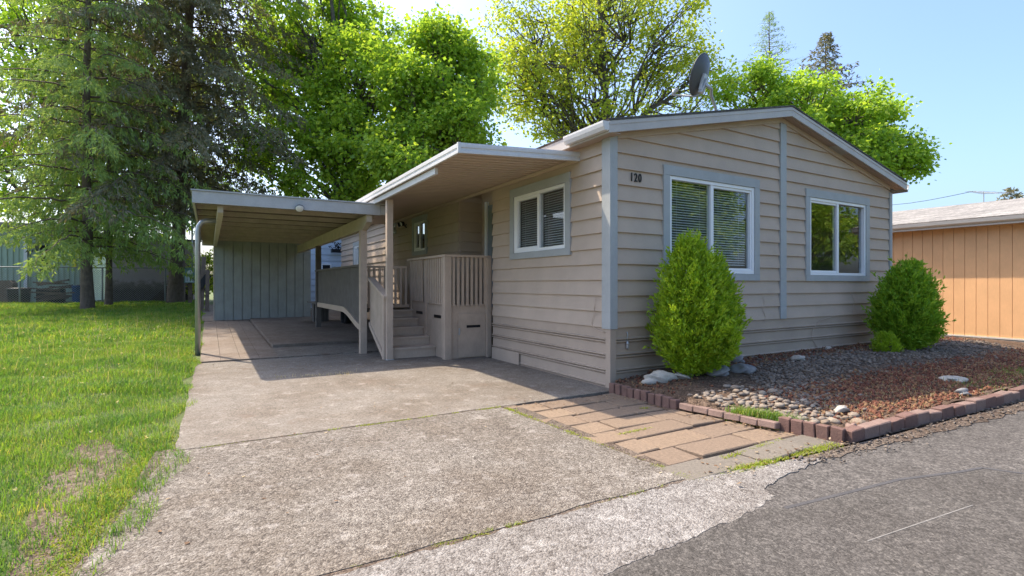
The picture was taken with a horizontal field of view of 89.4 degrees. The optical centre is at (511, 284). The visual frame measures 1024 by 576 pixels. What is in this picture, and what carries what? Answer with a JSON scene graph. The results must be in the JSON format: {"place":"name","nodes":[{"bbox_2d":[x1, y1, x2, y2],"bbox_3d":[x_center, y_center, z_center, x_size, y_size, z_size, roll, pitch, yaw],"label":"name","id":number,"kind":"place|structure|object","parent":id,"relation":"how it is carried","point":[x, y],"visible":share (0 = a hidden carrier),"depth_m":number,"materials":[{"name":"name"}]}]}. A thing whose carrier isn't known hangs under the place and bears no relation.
{"place":"outdoors","nodes":[
{"label":"outdoors","id":0,"kind":"place"},
{"bbox_2d":[0,336,203,406],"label":"lawn grass","id":1,"kind":"structure","parent":0,"point":[59,355],"depth_m":7.74,"materials":[{"name":"green plant"}]},
{"bbox_2d":[0,300,204,575],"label":"lawn","id":2,"kind":"structure","parent":0,"point":[179,417],"depth_m":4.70,"materials":[{"name":"plant"}]},
{"bbox_2d":[6,288,31,302],"bbox_3d":[-21.567,0.529,22.630,0.810,0.800,0.798,0,0,-30],"label":"dark bin","id":3,"kind":"object","parent":2,"relation":"on","point":[17,293],"visible":0.5,"depth_m":22.33,"materials":[{"name":"plastic"}]},
{"bbox_2d":[6,438,141,575],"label":"bare dirt","id":4,"kind":"structure","parent":2,"relation":"on","point":[71,476],"depth_m":2.96,"materials":[{"name":"brown soil"}]},
{"bbox_2d":[4,435,178,575],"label":"moss strip","id":5,"kind":"object","parent":4,"relation":"on","point":[115,492],"visible":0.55,"depth_m":2.92,"materials":[{"name":"green plant"}]},
{"bbox_2d":[0,266,168,302],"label":"chain link fence","id":6,"kind":"object","parent":2,"relation":"on","point":[101,285],"visible":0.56,"depth_m":22.94,"materials":[{"name":"metal"}]},
{"bbox_2d":[0,0,183,304],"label":"cedar tree","id":7,"kind":"object","parent":2,"relation":"on","point":[108,298],"visible":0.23,"depth_m":21.41,"materials":[{"name":"green plant"}]},
{"bbox_2d":[0,318,185,490],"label":"flower heads","id":8,"kind":"object","parent":2,"relation":"on","point":[16,488],"visible":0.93,"depth_m":6.92,"materials":[{"name":"plant"}]},
{"bbox_2d":[0,317,189,384],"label":"tall weeds","id":9,"kind":"object","parent":2,"relation":"on","point":[106,347],"visible":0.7,"depth_m":9.55,"materials":[{"name":"green plant"}]},
{"bbox_2d":[0,0,211,308],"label":"cedar tree","id":10,"kind":"object","parent":2,"relation":"on","point":[87,88],"visible":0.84,"depth_m":19.16,"materials":[{"name":"green plant"}]},
{"bbox_2d":[0,0,326,302],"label":"spruce tree","id":11,"kind":"object","parent":2,"relation":"on","point":[181,89],"visible":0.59,"depth_m":22.82,"materials":[{"name":"green plant"}]},
{"bbox_2d":[184,219,194,302],"bbox_3d":[-14.530,-0.991,23.383,0.486,4.000,0.470,0,0,-30],"label":"meter box","id":12,"kind":"object","parent":2,"relation":"on","point":[187,279],"visible":0.56,"depth_m":23.43,"materials":[{"name":"grey metal"}]},
{"bbox_2d":[0,299,205,345],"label":"lawn grass","id":13,"kind":"structure","parent":0,"point":[52,315],"depth_m":14.60,"materials":[{"name":"green plant"}]},
{"bbox_2d":[200,304,400,362],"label":"carport floor","id":14,"kind":"structure","parent":0,"point":[252,339],"depth_m":11.51,"materials":[{"name":"concrete"}]},
{"bbox_2d":[213,241,310,319],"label":"storage shed","id":15,"kind":"structure","parent":14,"relation":"on","point":[260,280],"depth_m":16.46,"materials":[{"name":"grey paint"}]},
{"bbox_2d":[190,188,393,355],"bbox_3d":[-5.846,-0.091,12.677,3.220,2.800,9.102,0,0,-30],"label":"carport","id":16,"kind":"object","parent":14,"relation":"on","point":[306,224],"visible":0.97,"depth_m":9.82,"materials":[{"name":"paint"}]},
{"bbox_2d":[340,312,351,323],"bbox_3d":[-4.824,0.909,15.049,0.200,0.624,0.630,0,0,-30],"label":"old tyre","id":17,"kind":"object","parent":14,"relation":"on","point":[345,319],"visible":0.37,"depth_m":14.85,"materials":[{"name":"rubber"}]},
{"bbox_2d":[307,264,409,328],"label":"ramp","id":18,"kind":"structure","parent":14,"relation":"on","point":[338,288],"depth_m":11.56,"materials":[{"name":"grey wood"}]},
{"bbox_2d":[70,352,826,575],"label":"driveway","id":19,"kind":"structure","parent":0,"point":[464,470],"depth_m":3.39,"materials":[{"name":"concrete"}]},
{"bbox_2d":[367,254,491,359],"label":"porch deck","id":20,"kind":"structure","parent":19,"relation":"on","point":[439,324],"depth_m":9.35,"materials":[{"name":"paint"}]},
{"bbox_2d":[71,358,857,547],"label":"leaf litter","id":21,"kind":"object","parent":19,"relation":"on","point":[585,401],"visible":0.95,"depth_m":4.50,"materials":[{"name":"brown plant"}]},
{"bbox_2d":[355,142,579,359],"bbox_3d":[-2.129,-0.251,10.499,1.843,3.120,9.049,0,0,-30],"label":"porch awning","id":22,"kind":"object","parent":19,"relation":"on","point":[458,172],"visible":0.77,"depth_m":8.18,"materials":[{"name":"metal"}]},
{"bbox_2d":[275,348,1023,415],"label":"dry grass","id":23,"kind":"structure","parent":19,"relation":"on","point":[832,383],"depth_m":6.24,"materials":[{"name":"plant"}]},
{"bbox_2d":[0,0,1023,285],"label":"sky","id":24,"kind":"structure","parent":0,"point":[964,59],"materials":[{"name":"blue"}]},
{"bbox_2d":[96,291,1016,403],"bbox_3d":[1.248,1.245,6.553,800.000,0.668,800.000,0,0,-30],"label":"ground","id":25,"kind":"structure","parent":0,"point":[211,298],"depth_m":12.97,"materials":[{"name":"soil"}]},
{"bbox_2d":[0,280,17,302],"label":"brown chest","id":26,"kind":"object","parent":25,"relation":"on","point":[11,284],"visible":0.36,"depth_m":22.56,"materials":[{"name":"brown wood"}]},
{"bbox_2d":[27,279,73,302],"bbox_3d":[-20.617,0.335,23.335,1.875,1.149,0.942,0,0,-30],"label":"wood pile","id":27,"kind":"object","parent":25,"relation":"on","point":[52,295],"visible":0.62,"depth_m":23.24,"materials":[{"name":"wood"}]},
{"bbox_2d":[0,222,105,302],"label":"green building","id":28,"kind":"structure","parent":25,"relation":"on","point":[9,257],"depth_m":24.75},
{"bbox_2d":[38,245,47,271],"bbox_3d":[-22.566,-1.236,24.901,0.350,1.450,0.049,0,0,-30],"label":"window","id":29,"kind":"structure","parent":28,"relation":"in","point":[43,246],"depth_m":24.88,"materials":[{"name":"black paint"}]},
{"bbox_2d":[71,285,79,302],"bbox_3d":[-19.841,0.474,23.640,0.470,0.870,0.470,0,0,-30],"label":"blue barrel","id":30,"kind":"object","parent":25,"relation":"on","point":[76,291],"visible":0.41,"depth_m":23.45,"materials":[{"name":"plastic"}]},
{"bbox_2d":[0,0,283,238],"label":"maple tree","id":31,"kind":"object","parent":25,"relation":"on","point":[13,13],"visible":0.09,"depth_m":29.39,"materials":[{"name":"green plant"}]},
{"bbox_2d":[102,236,194,301],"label":"mauve building","id":32,"kind":"structure","parent":25,"relation":"on","point":[157,295],"depth_m":25.59,"materials":[{"name":"paint"}]},
{"bbox_2d":[166,248,212,297],"bbox_3d":[-15.969,-0.524,26.713,2.275,2.894,3.280,0,0,24],"label":"hedge shrub","id":33,"kind":"object","parent":25,"relation":"on","point":[209,261],"visible":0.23,"depth_m":26.65,"materials":[{"name":"green plant"}]},
{"bbox_2d":[201,257,211,311],"bbox_3d":[-11.522,0.034,19.350,0.509,2.164,0.386,0,0,-12],"label":"leaning post","id":34,"kind":"object","parent":25,"relation":"on","point":[205,279],"visible":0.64,"depth_m":19.29,"materials":[{"name":"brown wood"}]},
{"bbox_2d":[219,0,420,200],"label":"maple tree","id":35,"kind":"object","parent":25,"relation":"on","point":[343,40],"visible":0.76,"depth_m":24.62,"materials":[{"name":"green plant"}]},
{"bbox_2d":[311,239,341,307],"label":"pale blue house","id":36,"kind":"structure","parent":25,"relation":"on","point":[329,259],"depth_m":22.01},
{"bbox_2d":[328,242,341,252],"bbox_3d":[-7.387,-1.595,21.904,0.739,0.489,0.617,0,0,-30],"label":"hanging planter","id":37,"kind":"object","parent":36,"relation":"hanging from","point":[337,250],"visible":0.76,"depth_m":21.82,"materials":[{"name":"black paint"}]},
{"bbox_2d":[326,1,522,186],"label":"maple tree","id":38,"kind":"object","parent":25,"relation":"on","point":[449,106],"visible":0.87,"depth_m":22.76,"materials":[{"name":"green plant"}]},
{"bbox_2d":[469,0,746,146],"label":"maple tree","id":39,"kind":"object","parent":25,"relation":"on","point":[531,80],"visible":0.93,"depth_m":32.30,"materials":[{"name":"green plant"}]},
{"bbox_2d":[341,105,908,387],"bbox_3d":[0.453,-0.751,14.994,7.765,4.160,15.825,0,0,-30],"label":"manufactured home","id":40,"kind":"object","parent":25,"relation":"on","point":[788,208],"visible":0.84,"depth_m":8.11,"materials":[{"name":"paint"}]},
{"bbox_2d":[353,241,358,264],"bbox_3d":[-5.290,-0.851,17.760,0.128,1.220,0.950,0,0,-30],"label":"window","id":41,"kind":"structure","parent":40,"relation":"in","point":[356,244],"depth_m":17.99,"materials":[{"name":"blue paint"}]},
{"bbox_2d":[393,223,396,234],"bbox_3d":[-3.203,-1.521,14.173,0.106,0.300,0.390,0,0,-30],"label":"window","id":42,"kind":"structure","parent":40,"relation":"in","point":[394,224],"depth_m":14.10,"materials":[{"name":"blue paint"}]},
{"bbox_2d":[412,214,427,255],"bbox_3d":[-2.193,-1.176,12.447,0.106,0.930,1.010,0,0,-30],"label":"window","id":43,"kind":"structure","parent":40,"relation":"in","point":[418,221],"depth_m":12.45,"materials":[{"name":"blue paint"}]},
{"bbox_2d":[488,204,492,306],"bbox_3d":[-0.242,-0.571,10.060,0.030,2.040,0.920,0,0,-30],"label":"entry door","id":44,"kind":"structure","parent":40,"relation":"in","point":[490,215],"depth_m":10.32,"materials":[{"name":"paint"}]},
{"bbox_2d":[510,172,571,259],"bbox_3d":[0.437,-0.997,7.975,0.128,1.161,1.670,0,0,-30],"label":"window","id":45,"kind":"structure","parent":40,"relation":"in","point":[535,190],"depth_m":7.95,"materials":[{"name":"blue paint"}]},
{"bbox_2d":[672,53,717,109],"bbox_3d":[3.045,-3.156,8.400,0.833,1.030,0.457,0,0,-30],"label":"satellite dish","id":46,"kind":"object","parent":40,"relation":"on","point":[698,80],"visible":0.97,"depth_m":8.21,"materials":[{"name":"grey paint"}]},
{"bbox_2d":[662,164,759,280],"bbox_3d":[2.915,-0.841,7.549,2.083,1.560,0.128,0,0,-30],"label":"window","id":47,"kind":"structure","parent":40,"relation":"in","point":[713,181],"depth_m":7.61,"materials":[{"name":"blue paint"}]},
{"bbox_2d":[804,188,869,280],"bbox_3d":[5.791,-0.836,9.219,2.065,1.551,0.106,0,0,-30],"label":"window","id":48,"kind":"structure","parent":40,"relation":"in","point":[813,196],"depth_m":9.20,"materials":[{"name":"blue paint"}]},
{"bbox_2d":[609,383,845,442],"bbox_3d":[1.945,1.325,5.303,0.197,0.251,2.575,0,0,-38],"label":"brick edging","id":49,"kind":"object","parent":25,"relation":"on","point":[808,428],"visible":0.69,"depth_m":4.86,"materials":[{"name":"brown brick"}]},
{"bbox_2d":[721,11,808,109],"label":"conifer","id":50,"kind":"object","parent":25,"relation":"on","point":[769,32],"visible":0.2,"depth_m":45.76,"materials":[{"name":"green plant"}]},
{"bbox_2d":[615,336,1023,427],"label":"red lava mulch","id":51,"kind":"object","parent":25,"relation":"on","point":[939,395],"visible":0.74,"depth_m":6.32,"materials":[{"name":"brown gravel"}]},
{"bbox_2d":[641,370,677,384],"bbox_3d":[1.790,1.140,6.322,0.459,0.182,0.217,0,0,-2],"label":"white rock","id":52,"kind":"object","parent":51,"relation":"on","point":[659,376],"visible":0.81,"depth_m":6.26,"materials":[{"name":"white stone"}]},
{"bbox_2d":[675,372,693,378],"bbox_3d":[2.078,1.126,6.332,0.310,0.107,0.144,0,0,-5],"label":"white rock","id":53,"kind":"object","parent":51,"relation":"on","point":[680,375],"visible":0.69,"depth_m":6.28,"materials":[{"name":"white stone"}]},
{"bbox_2d":[642,226,752,377],"bbox_3d":[2.324,0.241,6.480,1.360,1.938,1.239,0,0,14],"label":"arborvitae shrub","id":54,"kind":"object","parent":51,"relation":"on","point":[695,336],"visible":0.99,"depth_m":6.21,"materials":[{"name":"green plant"}]},
{"bbox_2d":[705,365,729,376],"bbox_3d":[2.522,1.073,6.365,0.301,0.154,0.222,0,0,22],"label":"rock","id":55,"kind":"object","parent":51,"relation":"on","point":[724,370],"visible":0.69,"depth_m":6.30,"materials":[{"name":"grey stone"}]},
{"bbox_2d":[730,385,739,389],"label":"river stone","id":56,"kind":"object","parent":51,"relation":"on","point":[732,387],"visible":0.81,"depth_m":5.77,"materials":[{"name":"grey stone"}]},
{"bbox_2d":[731,355,744,362],"bbox_3d":[3.178,1.061,7.304,0.168,0.127,0.222,0,0,-21],"label":"rock","id":57,"kind":"object","parent":51,"relation":"on","point":[738,359],"visible":0.54,"depth_m":7.24,"materials":[{"name":"grey stone"}]},
{"bbox_2d":[729,363,755,373],"bbox_3d":[2.903,1.077,6.537,0.255,0.160,0.260,0,0,-26],"label":"rock","id":58,"kind":"object","parent":51,"relation":"on","point":[741,368],"visible":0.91,"depth_m":6.49,"materials":[{"name":"grey stone"}]},
{"bbox_2d":[759,404,767,408],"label":"river stone","id":59,"kind":"object","parent":51,"relation":"on","point":[762,406],"visible":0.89,"depth_m":5.13,"materials":[{"name":"beige stone"}]},
{"bbox_2d":[768,388,777,392],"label":"river stone","id":60,"kind":"object","parent":51,"relation":"on","point":[771,390],"visible":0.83,"depth_m":5.61,"materials":[{"name":"grey stone"}]},
{"bbox_2d":[774,402,784,407],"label":"river stone","id":61,"kind":"object","parent":51,"relation":"on","point":[779,405],"visible":0.97,"depth_m":5.13,"materials":[{"name":"beige stone"}]},
{"bbox_2d":[788,404,797,408],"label":"river stone","id":62,"kind":"object","parent":51,"relation":"on","point":[792,406],"visible":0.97,"depth_m":5.09,"materials":[{"name":"beige stone"}]},
{"bbox_2d":[790,355,804,360],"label":"rock","id":63,"kind":"object","parent":51,"relation":"on","point":[798,357],"visible":0.8,"depth_m":7.44,"materials":[{"name":"white stone"}]},
{"bbox_2d":[821,419,829,423],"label":"river stone","id":64,"kind":"object","parent":51,"relation":"on","point":[825,421],"visible":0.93,"depth_m":4.64,"materials":[{"name":"beige stone"}]},
{"bbox_2d":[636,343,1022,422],"bbox_3d":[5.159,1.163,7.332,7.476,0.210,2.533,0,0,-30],"label":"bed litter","id":65,"kind":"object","parent":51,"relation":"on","point":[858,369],"visible":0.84,"depth_m":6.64,"materials":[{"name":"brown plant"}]},
{"bbox_2d":[825,413,834,416],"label":"river stone","id":66,"kind":"object","parent":51,"relation":"on","point":[829,415],"visible":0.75,"depth_m":4.91,"materials":[{"name":"beige stone"}]},
{"bbox_2d":[828,417,840,424],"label":"river stone","id":67,"kind":"object","parent":51,"relation":"on","point":[834,420],"visible":0.88,"depth_m":4.68,"materials":[{"name":"beige stone"}]},
{"bbox_2d":[833,405,849,413],"bbox_3d":[3.200,1.224,5.024,0.134,0.102,0.182,0,0,44],"label":"rock","id":68,"kind":"object","parent":51,"relation":"on","point":[842,408],"visible":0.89,"depth_m":4.98,"materials":[{"name":"grey stone"}]},
{"bbox_2d":[845,422,856,426],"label":"rock","id":69,"kind":"object","parent":51,"relation":"on","point":[848,424],"visible":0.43,"depth_m":4.52,"materials":[{"name":"stone"}]},
{"bbox_2d":[848,412,859,417],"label":"river stone","id":70,"kind":"object","parent":51,"relation":"on","point":[855,414],"visible":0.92,"depth_m":4.89,"materials":[{"name":"beige stone"}]},
{"bbox_2d":[850,418,865,423],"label":"rock","id":71,"kind":"object","parent":51,"relation":"on","point":[857,420],"visible":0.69,"depth_m":4.66,"materials":[{"name":"stone"}]},
{"bbox_2d":[726,339,1022,419],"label":"grey gravel","id":72,"kind":"structure","parent":51,"relation":"on","point":[774,375],"depth_m":7.30,"materials":[{"name":"grey gravel"}]},
{"bbox_2d":[725,359,1023,421],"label":"grass","id":73,"kind":"structure","parent":51,"relation":"on","point":[769,414],"depth_m":4.96,"materials":[{"name":"green plant"}]},
{"bbox_2d":[869,329,904,351],"bbox_3d":[6.152,0.973,8.489,0.480,0.500,0.476,0,0,12],"label":"shrub","id":74,"kind":"object","parent":51,"relation":"on","point":[885,341],"visible":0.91,"depth_m":8.43,"materials":[{"name":"green plant"}]},
{"bbox_2d":[861,254,956,350],"bbox_3d":[6.850,0.349,8.986,1.391,1.863,1.218,0,0,-30],"label":"arborvitae shrub","id":75,"kind":"object","parent":51,"relation":"on","point":[906,303],"visible":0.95,"depth_m":8.72,"materials":[{"name":"green plant"}]},
{"bbox_2d":[938,375,968,382],"bbox_3d":[5.630,1.216,6.599,0.308,0.089,0.224,0,0,20],"label":"rock","id":76,"kind":"object","parent":51,"relation":"on","point":[956,378],"visible":0.68,"depth_m":6.56,"materials":[{"name":"grey stone"}]},
{"bbox_2d":[954,388,971,395],"bbox_3d":[5.122,1.230,5.874,0.213,0.113,0.152,0,0,-38],"label":"rock","id":77,"kind":"object","parent":51,"relation":"on","point":[964,391],"visible":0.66,"depth_m":5.85,"materials":[{"name":"white stone"}]},
{"bbox_2d":[706,47,952,184],"bbox_3d":[18.781,-6.484,31.428,14.774,15.084,7.681,0,0,-1],"label":"maple tree","id":78,"kind":"object","parent":25,"relation":"on","point":[868,129],"visible":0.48,"depth_m":30.33,"materials":[{"name":"green plant"}]},
{"bbox_2d":[795,31,874,129],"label":"conifer","id":79,"kind":"object","parent":25,"relation":"on","point":[828,41],"visible":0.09,"depth_m":41.53,"materials":[{"name":"green plant"}]},
{"bbox_2d":[892,198,1023,342],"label":"orange house","id":80,"kind":"structure","parent":25,"relation":"on","point":[973,253],"depth_m":11.71,"materials":[{"name":"paint"}]},
{"bbox_2d":[965,191,1016,201],"bbox_3d":[15.059,-2.350,16.500,0.900,1.518,1.467,0,0,16],"label":"tv antenna","id":81,"kind":"object","parent":80,"relation":"attached to","point":[982,192],"visible":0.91,"depth_m":16.41,"materials":[{"name":"metal"}]},
{"bbox_2d":[894,191,972,204],"bbox_3d":[17.410,-3.880,23.501,0.016,1.653,13.768,0,0,19],"label":"overhead cable","id":82,"kind":"object","parent":81,"relation":"attached to","point":[936,198],"visible":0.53,"depth_m":19.47,"materials":[{"name":"black paint"}]},
{"bbox_2d":[996,187,1023,200],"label":"conifer","id":83,"kind":"object","parent":25,"relation":"on","point":[1011,191],"visible":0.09,"depth_m":61.88,"materials":[{"name":"green plant"}]},
{"bbox_2d":[508,393,835,480],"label":"paver path","id":84,"kind":"structure","parent":0,"point":[677,441],"depth_m":4.54,"materials":[{"name":"brown stone"},{"name":"tan stone paver"}]},
{"bbox_2d":[179,406,843,565],"bbox_3d":[0.120,1.305,4.206,4.922,0.042,2.678,0,0,-30],"label":"joint moss","id":85,"kind":"object","parent":84,"relation":"on","point":[815,449],"visible":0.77,"depth_m":4.05,"materials":[{"name":"green plant"}]},
{"bbox_2d":[604,411,1023,575],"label":"road","id":86,"kind":"structure","parent":0,"point":[996,444],"depth_m":3.85,"materials":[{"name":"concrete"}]},
{"bbox_2d":[607,469,1023,575],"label":"asphalt patch","id":87,"kind":"object","parent":86,"relation":"on","point":[983,535],"visible":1,"depth_m":2.70,"materials":[{"name":"grey asphalt"}]},
{"bbox_2d":[867,505,972,540],"bbox_3d":[2.296,1.321,2.882,1.024,0.002,0.007,0,0,-25],"label":"pale scratch","id":88,"kind":"object","parent":87,"relation":"on","point":[918,523],"visible":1,"depth_m":2.85},
{"bbox_2d":[784,467,1023,508],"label":"tar seam","id":89,"kind":"object","parent":86,"relation":"on","point":[856,490],"visible":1,"depth_m":3.43,"materials":[{"name":"black asphalt"}]},
{"bbox_2d":[778,399,1023,464],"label":"verge","id":90,"kind":"structure","parent":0,"point":[949,425],"depth_m":4.63,"materials":[{"name":"grey gravel"}]},
{"bbox_2d":[845,385,1023,442],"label":"brick border","id":91,"kind":"object","parent":90,"relation":"on","point":[876,427],"visible":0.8,"depth_m":4.95,"materials":[{"name":"brown brick"}]}
]}

